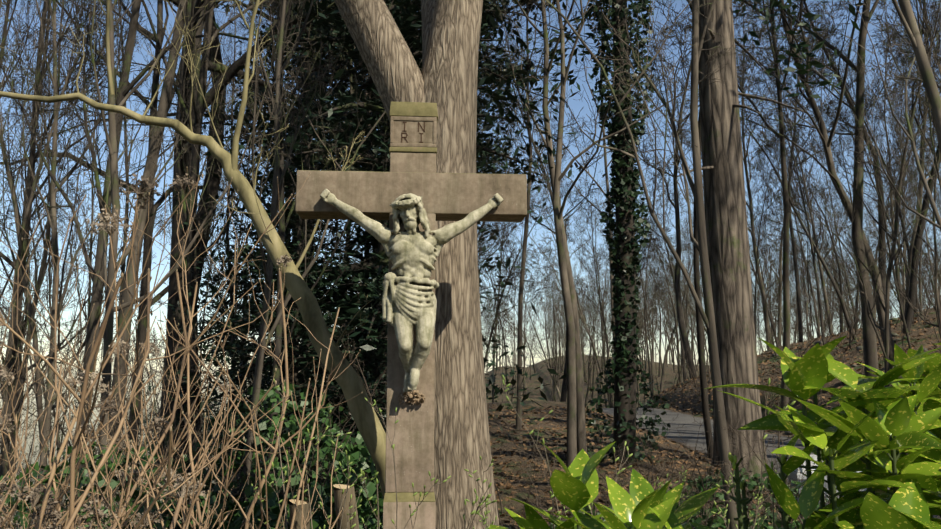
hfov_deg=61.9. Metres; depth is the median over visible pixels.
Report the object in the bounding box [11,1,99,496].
tree
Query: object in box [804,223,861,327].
tree
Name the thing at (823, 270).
hill tree
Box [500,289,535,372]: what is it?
verge tree
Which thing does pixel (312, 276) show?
evergreen tree
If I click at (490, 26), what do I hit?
ivy
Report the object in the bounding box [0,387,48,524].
tree
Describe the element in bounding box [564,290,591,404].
verge tree
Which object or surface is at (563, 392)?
tree
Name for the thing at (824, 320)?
hill tree
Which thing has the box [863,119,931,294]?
tree
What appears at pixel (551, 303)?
hill tree
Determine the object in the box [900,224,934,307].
hill tree
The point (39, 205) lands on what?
valley tree
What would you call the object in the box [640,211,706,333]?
hill tree
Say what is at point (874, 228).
tree
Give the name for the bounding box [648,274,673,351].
tree
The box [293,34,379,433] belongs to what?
sapling
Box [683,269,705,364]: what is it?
hill tree
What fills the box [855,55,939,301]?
hill tree
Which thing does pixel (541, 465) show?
dead leaf litter
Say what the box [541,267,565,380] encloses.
verge tree
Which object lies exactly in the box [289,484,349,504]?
cut stem faces
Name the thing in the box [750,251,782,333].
hill tree
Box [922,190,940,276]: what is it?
hill tree
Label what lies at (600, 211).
verge tree
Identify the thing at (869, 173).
hill tree
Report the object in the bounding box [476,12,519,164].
verge tree
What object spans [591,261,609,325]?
hill tree
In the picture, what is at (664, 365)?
hill tree
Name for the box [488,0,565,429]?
verge tree
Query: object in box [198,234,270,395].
valley tree
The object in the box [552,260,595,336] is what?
verge tree
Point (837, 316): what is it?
hill tree
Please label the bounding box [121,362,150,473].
valley tree
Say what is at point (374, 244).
evergreen tree
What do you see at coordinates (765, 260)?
hill tree
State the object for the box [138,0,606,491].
evergreen tree
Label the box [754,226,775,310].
tree
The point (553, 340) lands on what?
tree
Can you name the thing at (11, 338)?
tree
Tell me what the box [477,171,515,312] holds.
verge tree
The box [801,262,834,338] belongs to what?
hill tree
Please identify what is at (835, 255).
hill tree
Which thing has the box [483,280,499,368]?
tree
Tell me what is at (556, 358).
verge tree
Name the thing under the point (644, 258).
hill tree
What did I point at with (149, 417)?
valley tree
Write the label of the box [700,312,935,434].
hillside rocks
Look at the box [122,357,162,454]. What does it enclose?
valley tree
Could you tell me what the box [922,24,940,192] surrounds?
sapling
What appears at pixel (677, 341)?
hill tree
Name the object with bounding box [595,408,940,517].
forest road
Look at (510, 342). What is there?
verge tree
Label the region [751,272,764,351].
hill tree
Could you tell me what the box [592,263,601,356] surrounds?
hill tree
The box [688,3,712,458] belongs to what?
leaning tree
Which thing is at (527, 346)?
verge tree
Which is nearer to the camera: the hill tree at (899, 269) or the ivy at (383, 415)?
the ivy at (383, 415)
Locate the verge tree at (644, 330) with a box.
[636,281,653,387]
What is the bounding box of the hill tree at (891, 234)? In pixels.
[865,180,911,295]
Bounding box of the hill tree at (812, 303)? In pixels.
[800,272,832,329]
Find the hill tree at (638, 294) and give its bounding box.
[595,187,656,407]
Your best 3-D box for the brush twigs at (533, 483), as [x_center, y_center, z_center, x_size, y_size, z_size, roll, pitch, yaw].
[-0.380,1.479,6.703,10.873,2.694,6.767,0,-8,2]
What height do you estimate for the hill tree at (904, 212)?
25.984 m
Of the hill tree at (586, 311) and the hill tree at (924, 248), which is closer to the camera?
the hill tree at (924, 248)
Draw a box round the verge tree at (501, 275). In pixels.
[478,134,530,401]
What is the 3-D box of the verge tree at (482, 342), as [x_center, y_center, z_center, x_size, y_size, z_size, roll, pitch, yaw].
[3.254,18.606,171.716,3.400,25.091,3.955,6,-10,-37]
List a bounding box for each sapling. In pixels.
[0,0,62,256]
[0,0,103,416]
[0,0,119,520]
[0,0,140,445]
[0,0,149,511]
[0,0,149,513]
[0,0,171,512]
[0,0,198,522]
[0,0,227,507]
[0,0,385,496]
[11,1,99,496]
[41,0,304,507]
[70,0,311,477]
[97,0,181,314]
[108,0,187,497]
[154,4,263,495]
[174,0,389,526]
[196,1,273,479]
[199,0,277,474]
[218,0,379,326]
[219,9,318,377]
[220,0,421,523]
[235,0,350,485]
[235,43,360,363]
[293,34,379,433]
[349,2,530,261]
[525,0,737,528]
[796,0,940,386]
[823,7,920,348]
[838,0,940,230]
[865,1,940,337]
[870,1,940,151]
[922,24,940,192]
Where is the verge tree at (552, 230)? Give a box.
[506,98,612,320]
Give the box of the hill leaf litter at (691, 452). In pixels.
[281,307,940,528]
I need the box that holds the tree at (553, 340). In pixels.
[544,274,579,401]
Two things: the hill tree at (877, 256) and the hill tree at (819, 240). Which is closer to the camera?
the hill tree at (877, 256)
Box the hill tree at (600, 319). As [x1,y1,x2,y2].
[590,280,612,368]
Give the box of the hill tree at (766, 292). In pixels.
[753,260,782,336]
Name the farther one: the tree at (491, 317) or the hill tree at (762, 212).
the tree at (491, 317)
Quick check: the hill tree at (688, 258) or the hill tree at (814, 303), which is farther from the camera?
the hill tree at (814, 303)
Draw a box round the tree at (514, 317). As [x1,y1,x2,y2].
[484,239,529,400]
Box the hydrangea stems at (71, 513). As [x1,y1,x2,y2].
[0,175,360,528]
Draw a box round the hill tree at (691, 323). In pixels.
[655,250,704,356]
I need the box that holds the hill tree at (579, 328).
[573,279,586,351]
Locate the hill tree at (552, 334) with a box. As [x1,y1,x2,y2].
[536,294,564,386]
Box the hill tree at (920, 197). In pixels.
[868,0,940,316]
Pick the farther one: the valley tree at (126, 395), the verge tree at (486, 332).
the verge tree at (486, 332)
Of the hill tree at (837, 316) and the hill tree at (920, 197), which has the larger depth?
the hill tree at (837, 316)
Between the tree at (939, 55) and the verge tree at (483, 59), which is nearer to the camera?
the verge tree at (483, 59)
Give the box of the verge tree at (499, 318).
[477,222,540,397]
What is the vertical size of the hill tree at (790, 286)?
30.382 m
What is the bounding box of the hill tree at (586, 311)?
[576,235,594,403]
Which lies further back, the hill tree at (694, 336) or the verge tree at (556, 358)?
the hill tree at (694, 336)
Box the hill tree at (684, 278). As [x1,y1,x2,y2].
[674,226,693,375]
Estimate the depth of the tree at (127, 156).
19.63 m
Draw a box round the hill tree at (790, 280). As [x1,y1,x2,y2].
[760,232,811,318]
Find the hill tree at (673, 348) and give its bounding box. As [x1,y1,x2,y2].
[671,305,692,372]
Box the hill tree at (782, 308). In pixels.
[771,262,794,334]
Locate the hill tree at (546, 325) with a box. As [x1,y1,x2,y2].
[534,276,554,382]
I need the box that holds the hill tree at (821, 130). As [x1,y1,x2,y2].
[662,0,893,368]
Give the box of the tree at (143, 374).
[124,270,164,446]
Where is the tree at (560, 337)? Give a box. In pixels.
[543,286,565,364]
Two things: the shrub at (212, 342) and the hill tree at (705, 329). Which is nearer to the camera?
the shrub at (212, 342)
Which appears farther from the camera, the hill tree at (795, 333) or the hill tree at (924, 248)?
the hill tree at (795, 333)
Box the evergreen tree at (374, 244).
[229,141,534,466]
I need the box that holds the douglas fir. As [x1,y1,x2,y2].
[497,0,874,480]
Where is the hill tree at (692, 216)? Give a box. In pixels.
[670,142,703,265]
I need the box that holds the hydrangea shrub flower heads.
[0,173,292,528]
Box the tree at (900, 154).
[869,15,940,280]
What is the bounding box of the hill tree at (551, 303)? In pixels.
[536,254,565,347]
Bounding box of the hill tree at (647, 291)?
[588,223,673,334]
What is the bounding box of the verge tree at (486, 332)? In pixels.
[481,304,492,372]
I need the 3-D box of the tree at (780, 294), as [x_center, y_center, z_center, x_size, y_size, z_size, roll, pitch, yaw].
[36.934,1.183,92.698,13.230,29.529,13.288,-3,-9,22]
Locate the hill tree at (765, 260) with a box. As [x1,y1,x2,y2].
[751,216,779,310]
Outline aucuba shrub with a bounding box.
[489,335,940,528]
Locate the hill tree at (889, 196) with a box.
[817,106,939,313]
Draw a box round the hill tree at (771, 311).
[760,275,776,340]
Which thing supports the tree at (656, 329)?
on the ground at (534, 395)
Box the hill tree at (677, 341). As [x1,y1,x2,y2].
[635,194,695,382]
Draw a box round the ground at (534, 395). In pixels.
[46,308,940,528]
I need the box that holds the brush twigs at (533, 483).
[0,288,940,528]
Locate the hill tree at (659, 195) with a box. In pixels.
[645,123,813,286]
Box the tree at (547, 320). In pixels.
[537,279,563,368]
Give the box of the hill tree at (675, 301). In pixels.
[655,245,695,376]
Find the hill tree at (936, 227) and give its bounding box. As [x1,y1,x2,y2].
[912,133,940,248]
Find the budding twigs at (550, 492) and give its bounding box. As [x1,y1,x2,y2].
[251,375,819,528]
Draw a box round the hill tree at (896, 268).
[841,5,940,308]
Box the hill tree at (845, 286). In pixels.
[819,248,876,324]
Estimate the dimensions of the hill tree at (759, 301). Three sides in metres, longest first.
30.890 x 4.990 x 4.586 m
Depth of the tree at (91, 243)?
14.80 m
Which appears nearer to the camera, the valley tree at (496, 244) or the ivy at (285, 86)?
the ivy at (285, 86)
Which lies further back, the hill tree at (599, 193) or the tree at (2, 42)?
the hill tree at (599, 193)
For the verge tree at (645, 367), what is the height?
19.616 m
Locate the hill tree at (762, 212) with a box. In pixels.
[745,104,790,338]
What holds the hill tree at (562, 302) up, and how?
on the ground at (534, 395)
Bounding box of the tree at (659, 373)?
[640,244,671,376]
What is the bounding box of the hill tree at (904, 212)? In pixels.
[879,46,925,312]
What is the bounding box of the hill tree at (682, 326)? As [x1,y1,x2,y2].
[601,0,783,379]
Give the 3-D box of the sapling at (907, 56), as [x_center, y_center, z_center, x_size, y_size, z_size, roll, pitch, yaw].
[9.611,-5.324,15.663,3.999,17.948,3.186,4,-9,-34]
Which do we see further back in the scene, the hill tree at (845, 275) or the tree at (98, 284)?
the hill tree at (845, 275)
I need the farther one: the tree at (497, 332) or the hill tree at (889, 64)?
the tree at (497, 332)
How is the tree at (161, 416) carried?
on the ground at (534, 395)
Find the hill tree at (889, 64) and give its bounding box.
[878,0,940,166]
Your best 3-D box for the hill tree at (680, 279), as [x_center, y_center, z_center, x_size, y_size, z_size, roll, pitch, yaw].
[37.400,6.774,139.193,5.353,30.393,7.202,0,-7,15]
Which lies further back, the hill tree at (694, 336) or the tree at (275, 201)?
the hill tree at (694, 336)
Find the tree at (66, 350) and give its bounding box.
[0,315,101,528]
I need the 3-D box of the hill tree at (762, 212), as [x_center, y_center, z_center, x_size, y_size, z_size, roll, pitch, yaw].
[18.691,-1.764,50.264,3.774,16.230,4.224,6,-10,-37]
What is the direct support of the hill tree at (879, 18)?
on the ground at (534, 395)
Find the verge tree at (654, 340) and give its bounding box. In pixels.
[636,277,662,367]
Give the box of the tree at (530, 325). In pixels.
[522,301,534,356]
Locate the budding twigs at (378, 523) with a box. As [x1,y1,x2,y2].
[252,380,790,528]
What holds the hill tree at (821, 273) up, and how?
on the ground at (534, 395)
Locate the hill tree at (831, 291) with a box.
[816,242,838,336]
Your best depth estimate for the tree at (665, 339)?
218.81 m
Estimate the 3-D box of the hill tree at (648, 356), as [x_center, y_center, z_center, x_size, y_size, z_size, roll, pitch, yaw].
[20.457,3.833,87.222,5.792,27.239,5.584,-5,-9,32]
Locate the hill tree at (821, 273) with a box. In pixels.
[744,64,852,334]
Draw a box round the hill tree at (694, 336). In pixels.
[682,275,704,370]
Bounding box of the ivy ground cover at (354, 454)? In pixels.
[0,382,829,528]
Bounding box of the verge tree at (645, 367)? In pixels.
[636,281,659,401]
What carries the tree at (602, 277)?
on the ground at (534, 395)
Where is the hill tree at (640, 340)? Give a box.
[638,285,652,376]
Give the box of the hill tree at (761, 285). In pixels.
[669,0,786,350]
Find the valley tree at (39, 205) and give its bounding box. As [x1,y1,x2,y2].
[0,0,153,511]
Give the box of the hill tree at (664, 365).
[659,226,703,391]
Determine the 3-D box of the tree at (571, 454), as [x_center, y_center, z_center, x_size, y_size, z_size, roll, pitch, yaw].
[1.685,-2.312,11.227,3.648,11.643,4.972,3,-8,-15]
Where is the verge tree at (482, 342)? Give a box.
[482,294,491,392]
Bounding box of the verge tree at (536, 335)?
[529,285,543,379]
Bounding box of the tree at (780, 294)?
[747,147,836,345]
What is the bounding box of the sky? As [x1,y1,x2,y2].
[0,0,940,524]
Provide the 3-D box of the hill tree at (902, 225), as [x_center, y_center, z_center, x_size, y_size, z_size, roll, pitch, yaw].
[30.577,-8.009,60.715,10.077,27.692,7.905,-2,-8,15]
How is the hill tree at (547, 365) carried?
on the ground at (534, 395)
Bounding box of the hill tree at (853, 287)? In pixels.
[842,252,871,330]
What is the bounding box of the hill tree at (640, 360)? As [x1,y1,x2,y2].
[597,253,663,376]
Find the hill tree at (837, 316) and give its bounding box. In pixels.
[822,252,859,333]
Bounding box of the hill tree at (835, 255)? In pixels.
[771,152,874,332]
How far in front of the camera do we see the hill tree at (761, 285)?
54.85 m
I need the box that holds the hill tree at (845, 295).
[826,248,861,329]
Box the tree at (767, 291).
[749,185,774,327]
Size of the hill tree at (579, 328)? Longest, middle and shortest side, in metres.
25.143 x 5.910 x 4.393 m
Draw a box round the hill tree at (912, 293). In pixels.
[894,0,940,333]
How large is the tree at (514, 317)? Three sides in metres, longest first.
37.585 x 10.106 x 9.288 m
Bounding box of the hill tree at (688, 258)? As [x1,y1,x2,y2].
[678,189,700,381]
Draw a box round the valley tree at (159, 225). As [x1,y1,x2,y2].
[155,64,245,422]
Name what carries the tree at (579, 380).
on the ground at (534, 395)
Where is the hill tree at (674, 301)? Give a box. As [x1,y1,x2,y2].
[663,257,684,348]
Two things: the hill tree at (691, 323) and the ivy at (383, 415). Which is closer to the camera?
the ivy at (383, 415)
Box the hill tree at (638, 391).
[593,216,656,406]
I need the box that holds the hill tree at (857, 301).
[805,99,877,329]
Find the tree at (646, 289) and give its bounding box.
[638,260,662,338]
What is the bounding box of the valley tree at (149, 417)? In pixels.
[131,377,160,489]
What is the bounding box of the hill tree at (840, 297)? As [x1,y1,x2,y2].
[683,54,856,339]
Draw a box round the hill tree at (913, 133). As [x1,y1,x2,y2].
[877,102,940,169]
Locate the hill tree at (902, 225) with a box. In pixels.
[789,0,940,312]
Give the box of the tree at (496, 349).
[483,304,508,385]
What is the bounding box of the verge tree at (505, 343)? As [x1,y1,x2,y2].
[499,305,513,392]
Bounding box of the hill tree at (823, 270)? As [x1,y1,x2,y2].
[794,179,836,325]
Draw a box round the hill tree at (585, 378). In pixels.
[576,277,610,381]
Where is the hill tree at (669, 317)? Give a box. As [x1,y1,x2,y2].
[659,275,676,358]
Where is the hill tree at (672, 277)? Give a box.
[637,150,693,380]
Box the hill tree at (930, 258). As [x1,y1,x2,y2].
[921,194,940,307]
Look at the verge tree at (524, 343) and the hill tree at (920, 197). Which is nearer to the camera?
the hill tree at (920, 197)
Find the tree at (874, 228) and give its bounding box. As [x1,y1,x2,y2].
[847,176,924,300]
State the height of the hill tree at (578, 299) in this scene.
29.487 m
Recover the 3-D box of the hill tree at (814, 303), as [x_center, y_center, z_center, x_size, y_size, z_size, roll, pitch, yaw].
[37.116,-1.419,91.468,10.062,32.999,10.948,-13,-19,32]
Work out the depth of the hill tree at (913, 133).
56.37 m
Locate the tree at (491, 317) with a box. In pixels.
[480,284,498,371]
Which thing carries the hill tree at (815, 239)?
on the ground at (534, 395)
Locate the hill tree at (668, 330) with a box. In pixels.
[661,267,675,368]
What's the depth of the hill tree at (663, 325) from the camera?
227.56 m
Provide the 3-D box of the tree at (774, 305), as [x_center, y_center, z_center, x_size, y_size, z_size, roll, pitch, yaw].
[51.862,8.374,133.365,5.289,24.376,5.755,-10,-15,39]
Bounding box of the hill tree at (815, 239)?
[783,168,828,338]
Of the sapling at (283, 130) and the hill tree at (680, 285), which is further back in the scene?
the hill tree at (680, 285)
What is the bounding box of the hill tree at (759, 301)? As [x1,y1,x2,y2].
[752,221,769,354]
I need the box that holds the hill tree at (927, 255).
[907,173,940,295]
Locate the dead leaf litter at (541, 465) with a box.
[36,447,801,526]
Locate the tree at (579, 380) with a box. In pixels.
[482,0,615,453]
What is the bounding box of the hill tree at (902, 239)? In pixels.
[866,191,939,297]
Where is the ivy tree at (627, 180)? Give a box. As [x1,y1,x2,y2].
[585,0,670,463]
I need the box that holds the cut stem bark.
[289,485,359,528]
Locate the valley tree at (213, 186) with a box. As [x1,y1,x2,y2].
[97,0,225,482]
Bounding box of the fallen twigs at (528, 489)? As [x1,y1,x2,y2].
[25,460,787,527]
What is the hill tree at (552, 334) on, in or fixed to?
on the ground at (534, 395)
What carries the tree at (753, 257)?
on the ground at (534, 395)
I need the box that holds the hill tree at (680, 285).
[666,212,693,377]
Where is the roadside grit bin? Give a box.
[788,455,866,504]
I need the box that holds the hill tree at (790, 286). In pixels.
[776,217,806,334]
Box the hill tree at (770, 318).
[676,107,778,346]
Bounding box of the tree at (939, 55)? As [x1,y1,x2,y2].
[877,0,940,179]
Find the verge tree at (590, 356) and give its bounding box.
[562,262,612,406]
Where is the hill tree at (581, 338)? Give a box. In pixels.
[557,281,599,393]
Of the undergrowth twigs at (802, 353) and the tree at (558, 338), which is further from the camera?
the tree at (558, 338)
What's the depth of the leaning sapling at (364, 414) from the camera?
4.50 m
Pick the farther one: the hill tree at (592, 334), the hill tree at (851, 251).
the hill tree at (592, 334)
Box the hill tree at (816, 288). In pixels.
[808,253,824,326]
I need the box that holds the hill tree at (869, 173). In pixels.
[792,38,922,315]
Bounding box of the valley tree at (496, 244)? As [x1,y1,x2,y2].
[477,96,546,290]
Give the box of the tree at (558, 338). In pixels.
[551,297,565,368]
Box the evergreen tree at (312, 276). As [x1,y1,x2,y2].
[130,162,386,510]
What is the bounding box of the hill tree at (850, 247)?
[826,179,901,323]
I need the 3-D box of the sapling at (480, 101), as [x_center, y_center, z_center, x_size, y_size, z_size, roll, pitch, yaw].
[-0.550,-4.203,17.778,4.583,18.124,3.651,4,-7,-7]
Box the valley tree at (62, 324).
[0,228,143,503]
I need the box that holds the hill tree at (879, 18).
[874,0,940,84]
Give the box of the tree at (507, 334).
[499,290,514,379]
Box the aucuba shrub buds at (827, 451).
[631,382,940,528]
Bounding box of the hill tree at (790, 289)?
[766,223,811,321]
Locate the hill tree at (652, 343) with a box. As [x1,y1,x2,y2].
[636,245,680,380]
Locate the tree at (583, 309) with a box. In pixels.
[578,300,599,376]
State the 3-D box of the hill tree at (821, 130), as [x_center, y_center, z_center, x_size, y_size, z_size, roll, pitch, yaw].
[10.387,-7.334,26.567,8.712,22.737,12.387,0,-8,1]
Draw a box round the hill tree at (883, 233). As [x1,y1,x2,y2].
[677,0,940,296]
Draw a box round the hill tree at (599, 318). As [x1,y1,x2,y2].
[583,261,611,395]
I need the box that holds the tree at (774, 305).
[757,257,782,339]
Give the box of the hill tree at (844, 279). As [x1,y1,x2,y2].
[817,239,854,317]
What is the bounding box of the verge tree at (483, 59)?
[476,33,516,225]
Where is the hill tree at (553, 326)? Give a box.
[545,269,562,394]
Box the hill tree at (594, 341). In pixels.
[577,289,609,398]
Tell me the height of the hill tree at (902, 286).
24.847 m
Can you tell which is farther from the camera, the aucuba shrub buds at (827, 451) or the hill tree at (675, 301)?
the hill tree at (675, 301)
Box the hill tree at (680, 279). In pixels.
[667,217,692,378]
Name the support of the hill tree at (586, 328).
on the ground at (534, 395)
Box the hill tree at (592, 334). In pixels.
[579,275,599,374]
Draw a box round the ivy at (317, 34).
[217,0,409,440]
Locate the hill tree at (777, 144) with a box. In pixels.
[746,31,850,343]
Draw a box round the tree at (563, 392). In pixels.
[480,16,646,401]
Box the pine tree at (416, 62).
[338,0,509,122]
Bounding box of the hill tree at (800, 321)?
[737,0,876,341]
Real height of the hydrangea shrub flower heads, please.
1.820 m
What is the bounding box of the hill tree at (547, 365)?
[504,256,563,399]
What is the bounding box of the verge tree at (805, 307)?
[769,170,819,338]
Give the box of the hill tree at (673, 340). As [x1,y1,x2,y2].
[644,262,687,378]
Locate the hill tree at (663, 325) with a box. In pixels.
[652,282,667,361]
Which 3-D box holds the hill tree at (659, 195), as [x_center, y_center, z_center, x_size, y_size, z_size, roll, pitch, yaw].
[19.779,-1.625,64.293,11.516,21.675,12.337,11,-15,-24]
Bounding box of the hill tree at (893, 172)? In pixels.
[866,68,940,277]
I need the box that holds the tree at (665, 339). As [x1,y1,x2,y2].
[655,289,670,366]
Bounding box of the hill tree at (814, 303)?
[747,132,827,337]
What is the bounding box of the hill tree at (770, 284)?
[759,209,792,343]
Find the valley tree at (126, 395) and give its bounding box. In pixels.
[95,341,133,488]
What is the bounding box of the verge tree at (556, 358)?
[529,254,564,400]
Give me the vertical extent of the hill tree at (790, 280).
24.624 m
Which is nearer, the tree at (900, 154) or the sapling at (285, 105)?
the sapling at (285, 105)
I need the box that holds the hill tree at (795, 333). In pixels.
[777,248,802,342]
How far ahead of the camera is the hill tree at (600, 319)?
122.08 m
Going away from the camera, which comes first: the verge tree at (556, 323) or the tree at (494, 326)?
the verge tree at (556, 323)
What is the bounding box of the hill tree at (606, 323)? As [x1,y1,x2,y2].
[591,258,611,407]
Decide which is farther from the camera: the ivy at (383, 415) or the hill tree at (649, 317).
the hill tree at (649, 317)
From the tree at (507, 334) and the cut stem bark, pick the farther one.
the tree at (507, 334)
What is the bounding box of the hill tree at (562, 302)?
[559,259,580,351]
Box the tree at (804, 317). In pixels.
[781,289,820,342]
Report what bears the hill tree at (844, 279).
on the ground at (534, 395)
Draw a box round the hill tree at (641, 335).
[636,285,658,376]
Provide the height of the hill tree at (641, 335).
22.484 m
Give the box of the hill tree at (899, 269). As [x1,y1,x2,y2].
[887,200,906,315]
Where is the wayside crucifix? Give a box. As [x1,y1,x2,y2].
[295,102,526,528]
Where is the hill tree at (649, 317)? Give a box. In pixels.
[639,272,665,342]
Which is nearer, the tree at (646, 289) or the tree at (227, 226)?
the tree at (227, 226)
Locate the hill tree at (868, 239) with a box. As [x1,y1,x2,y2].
[845,213,877,295]
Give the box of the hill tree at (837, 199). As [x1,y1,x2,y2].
[812,195,851,318]
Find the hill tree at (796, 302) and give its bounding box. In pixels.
[789,220,808,340]
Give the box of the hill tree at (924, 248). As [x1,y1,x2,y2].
[893,119,940,284]
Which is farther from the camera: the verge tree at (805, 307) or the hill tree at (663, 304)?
the hill tree at (663, 304)
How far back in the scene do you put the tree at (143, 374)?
74.62 m
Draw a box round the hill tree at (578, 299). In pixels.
[565,278,592,353]
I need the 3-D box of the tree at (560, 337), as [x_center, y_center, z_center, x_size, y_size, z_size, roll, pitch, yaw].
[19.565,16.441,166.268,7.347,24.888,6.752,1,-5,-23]
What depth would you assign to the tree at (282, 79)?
13.45 m
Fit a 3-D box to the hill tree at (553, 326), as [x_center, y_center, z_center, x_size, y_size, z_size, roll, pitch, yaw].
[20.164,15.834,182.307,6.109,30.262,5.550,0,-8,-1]
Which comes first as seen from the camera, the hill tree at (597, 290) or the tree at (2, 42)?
the tree at (2, 42)
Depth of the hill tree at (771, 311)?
136.17 m
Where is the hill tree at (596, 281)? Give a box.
[555,157,614,407]
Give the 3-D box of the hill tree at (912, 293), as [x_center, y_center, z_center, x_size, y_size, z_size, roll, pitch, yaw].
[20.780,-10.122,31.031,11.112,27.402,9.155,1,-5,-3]
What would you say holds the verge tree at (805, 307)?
on the ground at (534, 395)
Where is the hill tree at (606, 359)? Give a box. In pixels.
[598,305,613,397]
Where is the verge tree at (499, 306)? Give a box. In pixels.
[478,160,563,369]
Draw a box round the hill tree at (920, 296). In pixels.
[899,122,940,310]
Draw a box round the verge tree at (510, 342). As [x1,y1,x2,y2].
[505,319,516,365]
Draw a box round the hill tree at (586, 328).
[528,140,607,407]
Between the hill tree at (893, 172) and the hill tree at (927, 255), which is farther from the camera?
the hill tree at (927, 255)
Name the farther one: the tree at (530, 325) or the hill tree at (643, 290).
the tree at (530, 325)
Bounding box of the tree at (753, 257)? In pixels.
[748,228,761,310]
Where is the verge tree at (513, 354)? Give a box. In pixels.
[508,321,516,389]
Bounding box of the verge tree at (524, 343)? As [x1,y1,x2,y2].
[500,248,545,400]
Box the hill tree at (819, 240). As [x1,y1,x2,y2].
[767,174,852,323]
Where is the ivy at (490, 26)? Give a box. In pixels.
[364,0,561,170]
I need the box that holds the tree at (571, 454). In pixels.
[479,0,744,467]
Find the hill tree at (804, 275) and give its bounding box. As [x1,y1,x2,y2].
[768,178,834,338]
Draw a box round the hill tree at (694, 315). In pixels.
[682,249,707,371]
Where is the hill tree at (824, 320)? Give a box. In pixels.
[801,192,848,329]
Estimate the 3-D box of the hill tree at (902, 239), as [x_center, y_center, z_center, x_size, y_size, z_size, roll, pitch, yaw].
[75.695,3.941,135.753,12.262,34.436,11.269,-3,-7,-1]
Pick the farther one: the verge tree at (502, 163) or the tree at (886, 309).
the verge tree at (502, 163)
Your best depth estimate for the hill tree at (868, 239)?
149.39 m
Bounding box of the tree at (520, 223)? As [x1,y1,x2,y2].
[476,52,548,264]
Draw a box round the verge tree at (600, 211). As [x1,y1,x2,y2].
[521,0,666,360]
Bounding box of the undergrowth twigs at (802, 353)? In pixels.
[645,221,940,412]
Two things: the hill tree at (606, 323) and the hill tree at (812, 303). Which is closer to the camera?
the hill tree at (606, 323)
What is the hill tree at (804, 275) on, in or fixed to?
on the ground at (534, 395)
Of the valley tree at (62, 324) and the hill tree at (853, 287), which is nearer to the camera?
the valley tree at (62, 324)
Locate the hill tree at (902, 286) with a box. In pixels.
[874,229,928,313]
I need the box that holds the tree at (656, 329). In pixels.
[650,265,665,373]
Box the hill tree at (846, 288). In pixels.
[836,255,852,329]
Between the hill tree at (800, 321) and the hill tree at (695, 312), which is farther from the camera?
the hill tree at (695, 312)
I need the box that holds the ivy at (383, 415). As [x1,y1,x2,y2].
[277,267,508,495]
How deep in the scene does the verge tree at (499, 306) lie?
62.60 m
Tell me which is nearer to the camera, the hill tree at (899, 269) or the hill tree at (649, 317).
the hill tree at (899, 269)
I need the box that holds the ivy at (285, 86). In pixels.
[227,1,381,341]
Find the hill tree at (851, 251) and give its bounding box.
[830,200,899,312]
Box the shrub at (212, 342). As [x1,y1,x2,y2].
[125,221,320,488]
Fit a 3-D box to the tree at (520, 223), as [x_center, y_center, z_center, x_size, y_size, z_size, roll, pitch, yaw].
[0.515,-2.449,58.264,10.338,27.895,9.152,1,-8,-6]
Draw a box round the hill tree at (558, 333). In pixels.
[543,295,563,370]
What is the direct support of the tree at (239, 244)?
on the ground at (534, 395)
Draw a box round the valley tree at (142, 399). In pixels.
[99,334,159,489]
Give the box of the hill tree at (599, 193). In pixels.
[573,170,640,407]
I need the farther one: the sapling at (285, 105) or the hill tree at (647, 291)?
the hill tree at (647, 291)
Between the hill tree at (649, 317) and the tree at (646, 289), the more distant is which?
the tree at (646, 289)
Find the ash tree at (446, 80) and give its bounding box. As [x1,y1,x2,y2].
[334,0,498,528]
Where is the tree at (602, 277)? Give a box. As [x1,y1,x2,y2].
[578,249,610,381]
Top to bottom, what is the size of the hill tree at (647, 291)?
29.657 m
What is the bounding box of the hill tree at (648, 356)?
[636,188,674,397]
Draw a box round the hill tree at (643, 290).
[611,152,658,396]
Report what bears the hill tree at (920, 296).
on the ground at (534, 395)
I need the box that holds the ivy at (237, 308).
[176,148,375,470]
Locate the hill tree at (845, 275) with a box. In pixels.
[808,98,857,326]
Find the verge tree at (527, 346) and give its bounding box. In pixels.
[506,290,543,400]
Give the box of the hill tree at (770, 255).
[745,171,811,341]
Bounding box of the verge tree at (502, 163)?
[483,141,510,173]
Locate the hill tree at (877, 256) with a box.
[857,214,892,325]
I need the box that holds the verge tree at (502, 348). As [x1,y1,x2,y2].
[494,289,509,401]
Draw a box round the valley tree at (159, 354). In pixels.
[114,245,264,462]
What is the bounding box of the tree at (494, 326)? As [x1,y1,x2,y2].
[480,299,510,367]
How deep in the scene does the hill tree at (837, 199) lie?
120.45 m
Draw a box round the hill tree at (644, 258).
[595,134,670,299]
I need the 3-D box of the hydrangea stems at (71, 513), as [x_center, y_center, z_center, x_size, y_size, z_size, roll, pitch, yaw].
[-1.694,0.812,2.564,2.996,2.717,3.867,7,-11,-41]
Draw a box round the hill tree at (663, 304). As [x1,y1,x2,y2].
[651,251,673,369]

